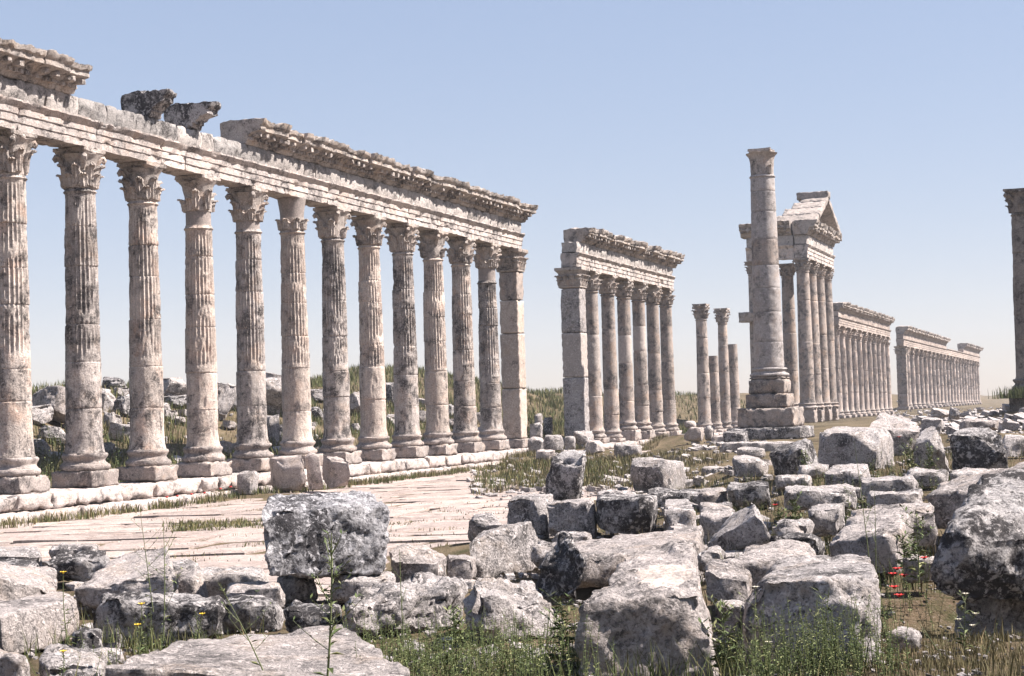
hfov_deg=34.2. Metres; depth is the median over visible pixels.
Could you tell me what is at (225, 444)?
bank stone
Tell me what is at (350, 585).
fallen block
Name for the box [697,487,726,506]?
fallen block
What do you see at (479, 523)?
fallen block
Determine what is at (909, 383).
column
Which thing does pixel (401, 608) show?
tall weed
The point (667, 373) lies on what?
column
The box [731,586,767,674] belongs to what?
tall weed
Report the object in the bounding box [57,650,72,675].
flowering weed
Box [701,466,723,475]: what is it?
fallen block
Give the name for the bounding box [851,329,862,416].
column
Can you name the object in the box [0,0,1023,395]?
sky
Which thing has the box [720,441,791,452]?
fallen block
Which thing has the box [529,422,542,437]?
fallen block
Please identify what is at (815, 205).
pediment
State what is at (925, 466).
weeds
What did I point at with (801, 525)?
fallen block
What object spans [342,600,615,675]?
weeds
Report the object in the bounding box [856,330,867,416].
column
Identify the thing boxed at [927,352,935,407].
column
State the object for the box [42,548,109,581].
fallen block
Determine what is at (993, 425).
fallen block
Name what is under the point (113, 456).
bank weeds
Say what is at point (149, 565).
tall weed
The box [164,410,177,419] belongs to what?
bank stone
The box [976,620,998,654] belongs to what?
tall weed
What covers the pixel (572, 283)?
pier
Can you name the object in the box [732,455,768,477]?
fallen block
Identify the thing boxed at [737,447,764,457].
fallen block
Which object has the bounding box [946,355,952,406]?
column
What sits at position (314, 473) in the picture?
fallen block
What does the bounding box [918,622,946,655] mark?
tall weed
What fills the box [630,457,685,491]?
fallen block
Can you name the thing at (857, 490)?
fallen block
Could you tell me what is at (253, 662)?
tall weed
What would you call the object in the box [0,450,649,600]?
street paving
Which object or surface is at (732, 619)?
fallen block
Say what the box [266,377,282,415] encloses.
bank stone
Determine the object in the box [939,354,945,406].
column
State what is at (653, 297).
column
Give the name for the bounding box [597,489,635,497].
fallen block
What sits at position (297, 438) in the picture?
column
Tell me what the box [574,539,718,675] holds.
fallen block
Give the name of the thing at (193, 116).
cornice block
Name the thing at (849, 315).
entablature
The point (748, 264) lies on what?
column
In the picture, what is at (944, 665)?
foreground dry grass
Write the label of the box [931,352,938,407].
column
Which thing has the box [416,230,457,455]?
column
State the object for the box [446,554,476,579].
fallen block
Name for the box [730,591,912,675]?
weeds
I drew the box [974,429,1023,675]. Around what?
roadside grass
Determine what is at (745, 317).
bracket block
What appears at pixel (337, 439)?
column
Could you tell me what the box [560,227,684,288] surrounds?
entablature
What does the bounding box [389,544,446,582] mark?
fallen block
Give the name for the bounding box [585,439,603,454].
fallen block
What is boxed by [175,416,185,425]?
bank stone
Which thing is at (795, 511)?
leafy weed
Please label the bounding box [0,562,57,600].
fallen block
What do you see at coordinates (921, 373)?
column
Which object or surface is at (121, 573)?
fallen block
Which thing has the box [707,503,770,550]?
fallen block
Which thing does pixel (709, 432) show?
fallen block
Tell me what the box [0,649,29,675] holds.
fallen block
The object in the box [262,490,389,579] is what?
fallen block
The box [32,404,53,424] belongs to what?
bank stone
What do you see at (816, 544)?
fallen block
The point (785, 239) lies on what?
entablature
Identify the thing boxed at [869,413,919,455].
fallen block
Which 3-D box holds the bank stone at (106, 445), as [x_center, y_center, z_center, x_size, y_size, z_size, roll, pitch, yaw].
[-14.381,3.899,59.035,0.645,0.428,0.443,5,-9,10]
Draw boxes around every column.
[0,129,49,494]
[51,146,118,488]
[116,161,178,481]
[174,174,231,476]
[225,186,273,472]
[273,197,322,467]
[312,206,361,463]
[350,215,396,461]
[384,223,428,458]
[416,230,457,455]
[445,237,484,452]
[473,243,509,450]
[585,271,609,442]
[598,275,625,441]
[615,279,641,440]
[630,282,655,439]
[645,285,669,436]
[658,288,681,435]
[691,303,715,432]
[709,356,726,431]
[713,308,732,428]
[727,147,814,439]
[728,344,739,427]
[744,261,753,379]
[779,263,799,406]
[792,257,817,422]
[808,261,824,421]
[816,264,832,420]
[824,267,839,420]
[834,325,845,418]
[839,327,851,417]
[845,328,856,417]
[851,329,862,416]
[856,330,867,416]
[862,332,872,415]
[867,333,876,415]
[871,334,880,414]
[876,335,885,412]
[881,336,890,414]
[885,337,894,413]
[906,347,913,409]
[909,348,918,408]
[914,349,922,408]
[919,350,927,408]
[923,351,931,407]
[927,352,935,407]
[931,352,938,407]
[935,353,942,406]
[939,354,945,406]
[943,355,949,406]
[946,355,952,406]
[949,356,955,405]
[952,357,958,405]
[955,357,961,405]
[958,358,964,405]
[961,359,966,404]
[964,359,969,404]
[967,360,972,404]
[969,360,974,404]
[972,361,976,404]
[974,361,979,403]
[977,362,981,403]
[1003,188,1023,411]
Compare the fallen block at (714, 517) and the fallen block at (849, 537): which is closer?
the fallen block at (849, 537)
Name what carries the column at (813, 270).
on the ground at (948, 616)
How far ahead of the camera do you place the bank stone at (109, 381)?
77.12 m
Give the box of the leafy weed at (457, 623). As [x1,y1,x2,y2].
[440,604,475,665]
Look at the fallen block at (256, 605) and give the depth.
15.42 m
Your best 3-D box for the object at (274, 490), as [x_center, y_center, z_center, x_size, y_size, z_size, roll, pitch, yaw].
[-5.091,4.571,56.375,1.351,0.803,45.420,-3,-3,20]
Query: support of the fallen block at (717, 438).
on the ground at (948, 616)
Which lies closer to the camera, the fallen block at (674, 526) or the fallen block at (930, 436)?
the fallen block at (674, 526)
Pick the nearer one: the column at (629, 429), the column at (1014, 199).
the column at (1014, 199)
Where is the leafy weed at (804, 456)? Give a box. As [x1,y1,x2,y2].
[797,450,810,464]
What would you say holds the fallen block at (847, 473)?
on the ground at (948, 616)
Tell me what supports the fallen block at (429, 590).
on the ground at (948, 616)
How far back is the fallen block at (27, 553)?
25.15 m
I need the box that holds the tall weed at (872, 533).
[858,494,877,569]
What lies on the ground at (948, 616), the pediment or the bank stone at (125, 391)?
the bank stone at (125, 391)
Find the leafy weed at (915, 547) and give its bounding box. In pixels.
[899,503,934,582]
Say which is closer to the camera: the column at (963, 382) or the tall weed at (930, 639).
the tall weed at (930, 639)
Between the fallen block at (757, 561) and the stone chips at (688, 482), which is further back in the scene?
the stone chips at (688, 482)
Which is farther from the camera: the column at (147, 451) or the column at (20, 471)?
the column at (147, 451)
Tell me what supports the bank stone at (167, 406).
on the ground at (948, 616)
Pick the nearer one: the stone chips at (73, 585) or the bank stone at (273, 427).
the stone chips at (73, 585)
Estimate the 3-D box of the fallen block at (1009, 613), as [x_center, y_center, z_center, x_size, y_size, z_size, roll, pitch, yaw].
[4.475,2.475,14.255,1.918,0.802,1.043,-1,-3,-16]
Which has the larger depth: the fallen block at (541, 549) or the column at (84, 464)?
the column at (84, 464)
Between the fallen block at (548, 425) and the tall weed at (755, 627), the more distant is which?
the fallen block at (548, 425)
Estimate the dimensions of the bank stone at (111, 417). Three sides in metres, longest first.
0.806 x 0.764 x 0.553 m
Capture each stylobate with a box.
[0,448,527,524]
[581,432,722,449]
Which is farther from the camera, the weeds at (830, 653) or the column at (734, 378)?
the column at (734, 378)
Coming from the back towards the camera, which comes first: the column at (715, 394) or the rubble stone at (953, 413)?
the column at (715, 394)
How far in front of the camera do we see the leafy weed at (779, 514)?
19.32 m
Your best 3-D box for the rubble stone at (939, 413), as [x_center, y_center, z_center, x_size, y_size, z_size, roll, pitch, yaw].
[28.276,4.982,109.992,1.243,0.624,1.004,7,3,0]
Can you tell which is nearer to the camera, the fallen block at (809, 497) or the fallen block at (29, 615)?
the fallen block at (29, 615)
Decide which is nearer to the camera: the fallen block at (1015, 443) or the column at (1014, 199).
the fallen block at (1015, 443)
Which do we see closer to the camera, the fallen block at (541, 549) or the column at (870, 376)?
the fallen block at (541, 549)
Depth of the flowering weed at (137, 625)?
11.02 m
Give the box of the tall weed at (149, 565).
[130,513,165,611]
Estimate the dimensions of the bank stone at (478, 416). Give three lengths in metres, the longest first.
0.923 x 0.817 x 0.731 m
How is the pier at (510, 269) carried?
on the stylobate at (63, 500)
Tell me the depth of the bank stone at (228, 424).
72.74 m
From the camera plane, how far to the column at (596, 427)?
86.61 m
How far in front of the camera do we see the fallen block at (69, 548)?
25.03 m
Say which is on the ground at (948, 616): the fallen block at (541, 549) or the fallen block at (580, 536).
the fallen block at (580, 536)
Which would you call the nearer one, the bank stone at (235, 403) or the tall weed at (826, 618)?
the tall weed at (826, 618)
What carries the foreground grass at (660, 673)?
on the ground at (948, 616)
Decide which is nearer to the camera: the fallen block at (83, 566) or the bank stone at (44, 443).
the fallen block at (83, 566)
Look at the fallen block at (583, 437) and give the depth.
77.08 m
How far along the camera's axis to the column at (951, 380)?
265.69 m
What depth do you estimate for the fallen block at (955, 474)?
27.20 m
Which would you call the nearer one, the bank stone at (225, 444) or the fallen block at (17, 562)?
the fallen block at (17, 562)
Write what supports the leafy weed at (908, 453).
on the ground at (948, 616)
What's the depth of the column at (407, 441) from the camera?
63.89 m
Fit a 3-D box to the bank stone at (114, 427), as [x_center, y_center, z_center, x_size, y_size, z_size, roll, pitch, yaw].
[-14.675,3.543,62.517,0.981,0.680,0.868,8,-6,-14]
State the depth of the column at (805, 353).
128.75 m
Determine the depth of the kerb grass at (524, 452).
47.91 m
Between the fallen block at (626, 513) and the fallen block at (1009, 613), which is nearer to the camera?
the fallen block at (1009, 613)
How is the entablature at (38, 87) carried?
on the column at (491, 435)
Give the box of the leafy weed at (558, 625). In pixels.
[539,588,577,665]
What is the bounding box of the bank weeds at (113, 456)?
[34,423,229,482]
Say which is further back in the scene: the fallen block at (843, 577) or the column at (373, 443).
the column at (373, 443)
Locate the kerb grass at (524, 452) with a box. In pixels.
[0,432,722,528]
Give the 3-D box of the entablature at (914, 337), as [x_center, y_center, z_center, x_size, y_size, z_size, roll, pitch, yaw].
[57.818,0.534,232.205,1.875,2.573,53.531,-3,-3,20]
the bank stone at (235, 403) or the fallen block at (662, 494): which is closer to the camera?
the fallen block at (662, 494)
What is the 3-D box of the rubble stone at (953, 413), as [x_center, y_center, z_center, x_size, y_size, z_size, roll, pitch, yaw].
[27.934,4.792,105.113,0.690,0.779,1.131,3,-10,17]
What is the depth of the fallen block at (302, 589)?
17.72 m
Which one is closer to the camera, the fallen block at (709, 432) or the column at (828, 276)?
the fallen block at (709, 432)
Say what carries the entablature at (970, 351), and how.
on the column at (971, 381)
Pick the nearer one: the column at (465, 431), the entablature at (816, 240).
the column at (465, 431)
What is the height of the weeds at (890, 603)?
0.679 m
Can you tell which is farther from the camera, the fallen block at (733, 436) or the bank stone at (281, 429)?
the fallen block at (733, 436)
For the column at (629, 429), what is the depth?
92.30 m
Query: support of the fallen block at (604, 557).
on the ground at (948, 616)
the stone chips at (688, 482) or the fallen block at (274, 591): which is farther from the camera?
the stone chips at (688, 482)
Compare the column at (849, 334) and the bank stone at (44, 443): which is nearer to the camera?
the bank stone at (44, 443)
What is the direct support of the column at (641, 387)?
on the stylobate at (610, 445)
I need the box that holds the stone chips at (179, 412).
[34,385,543,464]
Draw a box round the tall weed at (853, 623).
[846,596,870,667]
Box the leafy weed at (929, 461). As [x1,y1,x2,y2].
[924,444,938,468]
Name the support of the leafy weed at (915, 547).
on the ground at (948, 616)
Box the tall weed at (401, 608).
[393,549,421,657]
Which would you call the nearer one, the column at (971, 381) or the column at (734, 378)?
the column at (734, 378)
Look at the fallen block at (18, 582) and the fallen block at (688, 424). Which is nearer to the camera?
the fallen block at (18, 582)
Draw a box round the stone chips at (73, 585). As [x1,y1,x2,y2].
[28,573,756,675]
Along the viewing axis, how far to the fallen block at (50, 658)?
11.10 m
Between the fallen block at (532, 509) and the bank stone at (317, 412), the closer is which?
the fallen block at (532, 509)
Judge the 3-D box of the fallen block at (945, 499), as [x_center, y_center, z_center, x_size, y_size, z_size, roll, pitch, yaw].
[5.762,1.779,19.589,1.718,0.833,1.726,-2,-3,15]
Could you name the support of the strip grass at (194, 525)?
on the ground at (948, 616)
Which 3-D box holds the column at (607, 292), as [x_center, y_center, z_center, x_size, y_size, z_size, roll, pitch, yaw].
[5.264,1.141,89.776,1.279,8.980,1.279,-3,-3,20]
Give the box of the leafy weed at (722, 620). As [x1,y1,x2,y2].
[698,594,743,675]
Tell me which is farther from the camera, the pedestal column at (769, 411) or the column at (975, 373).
the column at (975, 373)
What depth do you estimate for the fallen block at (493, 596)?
13.95 m
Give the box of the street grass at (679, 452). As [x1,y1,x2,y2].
[470,444,728,494]
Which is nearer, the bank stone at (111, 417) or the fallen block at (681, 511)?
the fallen block at (681, 511)
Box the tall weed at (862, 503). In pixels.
[844,442,880,556]
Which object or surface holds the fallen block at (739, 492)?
on the ground at (948, 616)
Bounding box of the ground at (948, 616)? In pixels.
[0,370,1023,675]
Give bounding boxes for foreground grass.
[22,607,265,675]
[371,598,898,675]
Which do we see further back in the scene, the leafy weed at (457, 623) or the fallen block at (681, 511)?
the fallen block at (681, 511)
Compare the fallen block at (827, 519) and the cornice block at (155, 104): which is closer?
the fallen block at (827, 519)
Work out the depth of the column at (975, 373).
309.09 m
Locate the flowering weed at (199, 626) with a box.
[191,613,204,638]
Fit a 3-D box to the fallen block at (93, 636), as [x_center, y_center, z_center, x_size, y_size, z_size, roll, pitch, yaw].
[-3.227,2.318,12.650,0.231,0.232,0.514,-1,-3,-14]
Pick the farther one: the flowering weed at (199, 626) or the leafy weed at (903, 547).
the leafy weed at (903, 547)
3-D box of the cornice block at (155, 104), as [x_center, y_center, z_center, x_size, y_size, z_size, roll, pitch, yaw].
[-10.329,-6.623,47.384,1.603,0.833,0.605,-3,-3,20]
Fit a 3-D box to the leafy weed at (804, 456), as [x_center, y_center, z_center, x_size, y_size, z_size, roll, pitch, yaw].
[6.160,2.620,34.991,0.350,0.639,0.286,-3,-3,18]
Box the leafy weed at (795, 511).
[784,491,805,519]
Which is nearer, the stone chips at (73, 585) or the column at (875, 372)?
the stone chips at (73, 585)
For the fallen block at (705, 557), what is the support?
on the ground at (948, 616)
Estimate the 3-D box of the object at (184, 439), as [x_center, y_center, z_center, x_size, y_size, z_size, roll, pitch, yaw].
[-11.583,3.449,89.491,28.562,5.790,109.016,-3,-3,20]
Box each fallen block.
[0,546,42,566]
[0,558,38,566]
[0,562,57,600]
[0,592,78,653]
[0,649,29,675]
[38,643,107,675]
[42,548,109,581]
[48,543,98,558]
[72,627,102,648]
[74,546,178,609]
[93,590,226,647]
[105,624,409,675]
[172,559,199,570]
[176,567,207,597]
[197,566,268,599]
[222,594,283,632]
[226,580,284,607]
[237,470,258,494]
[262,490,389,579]
[269,455,305,490]
[277,575,317,605]
[283,599,342,632]
[305,452,322,489]
[322,454,349,487]
[330,571,395,604]
[343,571,468,635]
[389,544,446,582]
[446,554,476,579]
[463,577,563,642]
[467,513,502,541]
[469,521,539,578]
[507,494,553,538]
[528,437,543,451]
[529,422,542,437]
[531,540,556,567]
[535,413,542,423]
[535,531,585,599]
[536,449,554,459]
[543,417,552,434]
[543,434,563,450]
[545,449,586,500]
[546,498,596,538]
[552,526,705,588]
[552,531,591,541]
[565,436,575,449]
[573,430,593,443]
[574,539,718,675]
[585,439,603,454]
[596,492,657,533]
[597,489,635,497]
[614,444,641,457]
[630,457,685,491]
[647,487,728,507]
[663,498,695,530]
[667,523,703,538]
[684,421,695,427]
[684,427,703,441]
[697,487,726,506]
[697,545,724,571]
[699,502,734,544]
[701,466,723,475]
[704,425,713,440]
[705,555,751,605]
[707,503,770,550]
[711,435,722,441]
[713,599,744,645]
[717,502,731,507]
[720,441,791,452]
[723,430,748,441]
[725,539,815,588]
[726,480,771,506]
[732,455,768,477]
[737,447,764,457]
[742,554,881,672]
[769,438,818,475]
[769,532,825,554]
[775,474,811,490]
[775,518,814,535]
[784,483,856,510]
[797,463,828,478]
[808,502,844,536]
[818,426,894,468]
[824,463,870,486]
[829,503,914,574]
[855,487,866,499]
[861,475,918,496]
[867,489,922,507]
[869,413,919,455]
[887,626,921,652]
[902,554,933,582]
[903,502,937,547]
[904,467,948,486]
[913,426,948,470]
[921,417,943,429]
[926,462,1023,528]
[930,469,1023,602]
[950,426,1007,469]
[950,467,996,479]
[954,598,1023,641]
[959,419,998,430]
[1002,434,1023,456]
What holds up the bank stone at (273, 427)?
on the ground at (948, 616)
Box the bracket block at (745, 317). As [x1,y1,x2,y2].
[738,312,752,322]
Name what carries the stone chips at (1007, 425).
on the ground at (948, 616)
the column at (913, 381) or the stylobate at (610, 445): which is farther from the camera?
the column at (913, 381)
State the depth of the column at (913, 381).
217.42 m
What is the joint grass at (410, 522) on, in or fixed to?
on the ground at (948, 616)
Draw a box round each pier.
[496,248,529,447]
[554,267,590,445]
[893,346,909,409]
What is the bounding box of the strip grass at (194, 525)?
[162,516,262,531]
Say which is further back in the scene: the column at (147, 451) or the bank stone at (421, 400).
the bank stone at (421, 400)
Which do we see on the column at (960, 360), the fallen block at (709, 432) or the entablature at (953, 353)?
the entablature at (953, 353)
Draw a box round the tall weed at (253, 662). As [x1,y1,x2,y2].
[218,581,273,670]
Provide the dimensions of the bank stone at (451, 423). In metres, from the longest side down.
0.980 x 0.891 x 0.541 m
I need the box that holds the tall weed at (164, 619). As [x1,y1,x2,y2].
[136,524,184,640]
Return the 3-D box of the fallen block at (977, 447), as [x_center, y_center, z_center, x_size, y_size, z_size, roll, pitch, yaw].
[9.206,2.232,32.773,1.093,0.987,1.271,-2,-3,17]
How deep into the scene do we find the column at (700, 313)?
109.32 m
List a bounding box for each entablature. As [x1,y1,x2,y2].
[0,38,537,248]
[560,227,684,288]
[739,220,794,260]
[792,219,841,267]
[833,302,894,336]
[895,326,950,354]
[947,349,963,357]
[957,343,983,361]
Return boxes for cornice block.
[120,89,176,119]
[164,101,220,130]
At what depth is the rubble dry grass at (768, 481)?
29.86 m
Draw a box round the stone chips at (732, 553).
[554,411,1022,558]
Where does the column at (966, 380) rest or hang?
on the ground at (948, 616)
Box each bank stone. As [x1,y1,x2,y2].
[32,385,65,422]
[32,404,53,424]
[33,439,51,454]
[38,425,65,440]
[102,376,126,391]
[102,390,115,412]
[102,412,121,426]
[104,442,115,453]
[108,422,129,439]
[114,387,128,395]
[114,396,129,417]
[163,377,186,395]
[163,404,170,409]
[164,395,186,406]
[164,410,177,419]
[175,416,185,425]
[217,382,236,418]
[219,440,231,455]
[221,420,236,428]
[231,397,236,409]
[266,372,280,377]
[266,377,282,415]
[267,414,279,444]
[279,424,282,440]
[311,389,323,400]
[311,406,322,418]
[349,391,359,414]
[350,423,359,432]
[385,382,393,404]
[386,414,394,422]
[419,398,425,406]
[419,410,425,421]
[448,404,453,415]
[449,419,453,426]
[476,412,479,423]
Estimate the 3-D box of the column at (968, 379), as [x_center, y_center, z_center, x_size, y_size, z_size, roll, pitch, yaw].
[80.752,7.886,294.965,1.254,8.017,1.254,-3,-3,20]
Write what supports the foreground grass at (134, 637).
on the ground at (948, 616)
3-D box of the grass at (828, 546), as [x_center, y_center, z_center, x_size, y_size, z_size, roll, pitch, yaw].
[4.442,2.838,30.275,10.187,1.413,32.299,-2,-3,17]
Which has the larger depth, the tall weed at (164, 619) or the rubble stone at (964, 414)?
the rubble stone at (964, 414)
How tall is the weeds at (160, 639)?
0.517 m
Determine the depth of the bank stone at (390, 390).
95.60 m
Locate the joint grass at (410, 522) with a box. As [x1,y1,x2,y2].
[115,494,506,561]
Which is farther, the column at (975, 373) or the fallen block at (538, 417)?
the column at (975, 373)
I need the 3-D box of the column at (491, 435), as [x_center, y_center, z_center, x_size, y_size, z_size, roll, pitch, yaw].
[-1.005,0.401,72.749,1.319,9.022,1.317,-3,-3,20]
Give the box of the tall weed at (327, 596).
[293,529,361,675]
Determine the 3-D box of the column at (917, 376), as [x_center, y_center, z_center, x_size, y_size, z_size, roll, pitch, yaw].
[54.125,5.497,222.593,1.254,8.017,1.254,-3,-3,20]
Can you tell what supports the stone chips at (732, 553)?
on the ground at (948, 616)
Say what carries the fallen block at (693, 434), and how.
on the ground at (948, 616)
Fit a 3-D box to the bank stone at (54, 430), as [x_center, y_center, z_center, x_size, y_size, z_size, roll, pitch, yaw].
[-16.179,3.392,58.535,0.991,0.578,1.003,11,-12,-35]
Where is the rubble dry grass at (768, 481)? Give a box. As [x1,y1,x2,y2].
[590,450,1021,605]
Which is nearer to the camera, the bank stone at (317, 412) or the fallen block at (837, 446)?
the fallen block at (837, 446)
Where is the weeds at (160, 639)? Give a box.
[52,606,217,675]
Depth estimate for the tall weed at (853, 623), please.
10.71 m
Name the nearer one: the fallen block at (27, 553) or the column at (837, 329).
the fallen block at (27, 553)
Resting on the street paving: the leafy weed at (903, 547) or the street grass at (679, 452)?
the street grass at (679, 452)
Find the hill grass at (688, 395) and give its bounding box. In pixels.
[126,361,745,433]
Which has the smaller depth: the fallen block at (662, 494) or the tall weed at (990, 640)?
the tall weed at (990, 640)
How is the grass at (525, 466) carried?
on the street paving
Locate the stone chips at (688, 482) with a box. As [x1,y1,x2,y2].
[466,440,753,498]
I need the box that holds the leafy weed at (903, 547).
[893,530,913,572]
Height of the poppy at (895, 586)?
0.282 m
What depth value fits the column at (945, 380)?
256.02 m
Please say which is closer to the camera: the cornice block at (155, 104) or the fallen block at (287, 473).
the cornice block at (155, 104)
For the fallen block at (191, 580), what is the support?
on the ground at (948, 616)
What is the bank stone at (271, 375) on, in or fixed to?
on the ground at (948, 616)
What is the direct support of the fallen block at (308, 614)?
on the ground at (948, 616)
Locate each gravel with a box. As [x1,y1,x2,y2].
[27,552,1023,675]
[471,429,1023,587]
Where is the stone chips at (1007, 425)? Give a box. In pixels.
[890,400,1023,434]
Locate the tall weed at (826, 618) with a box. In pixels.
[800,588,841,672]
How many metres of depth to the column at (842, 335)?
163.80 m
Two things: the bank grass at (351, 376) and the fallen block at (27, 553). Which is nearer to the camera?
the fallen block at (27, 553)
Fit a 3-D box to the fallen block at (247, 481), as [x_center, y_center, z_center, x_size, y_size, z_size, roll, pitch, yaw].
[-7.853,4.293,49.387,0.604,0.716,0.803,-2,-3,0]
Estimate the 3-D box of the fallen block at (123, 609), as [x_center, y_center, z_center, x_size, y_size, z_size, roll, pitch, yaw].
[-3.123,2.486,14.798,1.155,0.500,1.109,-1,-3,-11]
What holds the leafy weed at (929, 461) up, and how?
on the ground at (948, 616)
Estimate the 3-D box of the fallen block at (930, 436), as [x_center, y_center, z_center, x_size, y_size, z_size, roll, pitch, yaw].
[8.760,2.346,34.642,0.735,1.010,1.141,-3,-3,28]
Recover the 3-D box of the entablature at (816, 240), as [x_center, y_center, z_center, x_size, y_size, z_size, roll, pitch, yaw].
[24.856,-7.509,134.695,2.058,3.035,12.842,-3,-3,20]
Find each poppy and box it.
[889,567,900,593]
[890,585,897,619]
[894,593,903,625]
[920,556,929,582]
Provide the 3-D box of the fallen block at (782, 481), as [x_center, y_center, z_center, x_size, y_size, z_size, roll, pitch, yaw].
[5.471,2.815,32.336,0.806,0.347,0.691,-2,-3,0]
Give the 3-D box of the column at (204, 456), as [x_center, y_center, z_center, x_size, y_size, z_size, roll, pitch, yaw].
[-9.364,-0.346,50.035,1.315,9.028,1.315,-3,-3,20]
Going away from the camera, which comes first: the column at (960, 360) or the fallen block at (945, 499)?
the fallen block at (945, 499)
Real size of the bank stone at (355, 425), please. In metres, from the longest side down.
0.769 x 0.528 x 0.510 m
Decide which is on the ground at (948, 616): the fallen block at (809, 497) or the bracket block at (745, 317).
the fallen block at (809, 497)
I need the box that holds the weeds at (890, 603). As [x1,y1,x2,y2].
[872,555,943,637]
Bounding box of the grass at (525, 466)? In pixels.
[470,453,634,488]
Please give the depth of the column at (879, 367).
187.64 m
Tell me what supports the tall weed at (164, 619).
on the ground at (948, 616)
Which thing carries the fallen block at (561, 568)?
on the ground at (948, 616)
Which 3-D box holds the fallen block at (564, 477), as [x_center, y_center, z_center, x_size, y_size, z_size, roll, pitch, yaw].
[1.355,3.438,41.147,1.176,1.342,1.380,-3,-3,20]
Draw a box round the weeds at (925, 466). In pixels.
[794,449,938,517]
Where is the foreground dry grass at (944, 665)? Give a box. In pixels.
[847,625,1023,675]
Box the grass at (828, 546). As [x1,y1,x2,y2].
[637,433,1023,619]
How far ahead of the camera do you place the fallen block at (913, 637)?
12.21 m
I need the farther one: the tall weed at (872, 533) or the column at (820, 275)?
the column at (820, 275)
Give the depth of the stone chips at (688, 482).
49.78 m
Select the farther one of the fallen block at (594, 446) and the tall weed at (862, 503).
the fallen block at (594, 446)
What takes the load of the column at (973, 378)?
on the ground at (948, 616)
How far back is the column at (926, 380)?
231.91 m
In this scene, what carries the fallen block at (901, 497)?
on the ground at (948, 616)
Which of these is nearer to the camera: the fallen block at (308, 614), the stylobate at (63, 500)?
the fallen block at (308, 614)
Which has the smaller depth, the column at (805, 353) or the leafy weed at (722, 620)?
the leafy weed at (722, 620)
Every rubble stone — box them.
[931,408,948,417]
[949,407,959,419]
[959,411,971,417]
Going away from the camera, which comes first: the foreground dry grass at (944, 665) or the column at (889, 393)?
the foreground dry grass at (944, 665)
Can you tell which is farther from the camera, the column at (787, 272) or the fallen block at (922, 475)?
the column at (787, 272)
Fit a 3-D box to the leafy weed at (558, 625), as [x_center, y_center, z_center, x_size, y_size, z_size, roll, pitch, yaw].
[0.340,2.012,11.633,0.284,0.550,0.227,-4,-3,37]
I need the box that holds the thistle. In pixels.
[949,590,978,655]
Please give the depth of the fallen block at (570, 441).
72.02 m
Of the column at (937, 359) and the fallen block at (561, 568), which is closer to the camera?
the fallen block at (561, 568)
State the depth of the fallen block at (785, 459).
36.16 m
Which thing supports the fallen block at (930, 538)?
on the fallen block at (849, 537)
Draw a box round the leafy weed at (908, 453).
[901,438,918,469]
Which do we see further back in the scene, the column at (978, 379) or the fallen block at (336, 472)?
the column at (978, 379)
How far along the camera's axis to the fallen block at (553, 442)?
70.05 m
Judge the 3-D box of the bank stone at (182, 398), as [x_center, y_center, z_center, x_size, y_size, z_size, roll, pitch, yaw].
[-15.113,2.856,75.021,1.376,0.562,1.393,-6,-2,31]
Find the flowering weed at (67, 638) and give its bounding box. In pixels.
[60,571,80,645]
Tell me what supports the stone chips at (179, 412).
on the ground at (948, 616)
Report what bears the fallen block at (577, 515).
on the ground at (948, 616)
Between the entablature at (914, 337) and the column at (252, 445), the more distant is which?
the entablature at (914, 337)
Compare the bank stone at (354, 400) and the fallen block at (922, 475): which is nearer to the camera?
the fallen block at (922, 475)
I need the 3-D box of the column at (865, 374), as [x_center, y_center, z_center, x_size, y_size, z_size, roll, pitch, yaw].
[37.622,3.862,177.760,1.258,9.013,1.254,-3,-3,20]
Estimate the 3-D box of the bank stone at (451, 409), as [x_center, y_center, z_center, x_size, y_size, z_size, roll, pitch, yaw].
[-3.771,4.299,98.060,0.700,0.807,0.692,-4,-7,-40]
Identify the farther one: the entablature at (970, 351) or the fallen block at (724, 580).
the entablature at (970, 351)
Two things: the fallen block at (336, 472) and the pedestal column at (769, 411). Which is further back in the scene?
the pedestal column at (769, 411)
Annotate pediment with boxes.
[776,191,841,240]
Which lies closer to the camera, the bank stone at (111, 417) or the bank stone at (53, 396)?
the bank stone at (53, 396)
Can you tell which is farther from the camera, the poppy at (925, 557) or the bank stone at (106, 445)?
the bank stone at (106, 445)
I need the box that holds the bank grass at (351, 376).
[32,363,696,487]
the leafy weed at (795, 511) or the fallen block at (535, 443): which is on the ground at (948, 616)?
the fallen block at (535, 443)
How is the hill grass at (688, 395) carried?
on the ground at (948, 616)
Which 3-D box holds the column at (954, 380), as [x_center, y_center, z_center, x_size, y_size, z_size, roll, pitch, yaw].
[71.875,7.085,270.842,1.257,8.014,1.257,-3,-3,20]
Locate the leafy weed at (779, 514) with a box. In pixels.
[770,507,787,534]
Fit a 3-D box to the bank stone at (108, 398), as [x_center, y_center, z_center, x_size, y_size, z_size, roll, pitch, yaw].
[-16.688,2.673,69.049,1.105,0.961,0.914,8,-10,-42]
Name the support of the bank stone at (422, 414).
on the ground at (948, 616)
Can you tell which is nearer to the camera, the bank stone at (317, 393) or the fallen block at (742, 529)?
the fallen block at (742, 529)
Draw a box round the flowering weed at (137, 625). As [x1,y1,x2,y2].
[135,602,149,654]

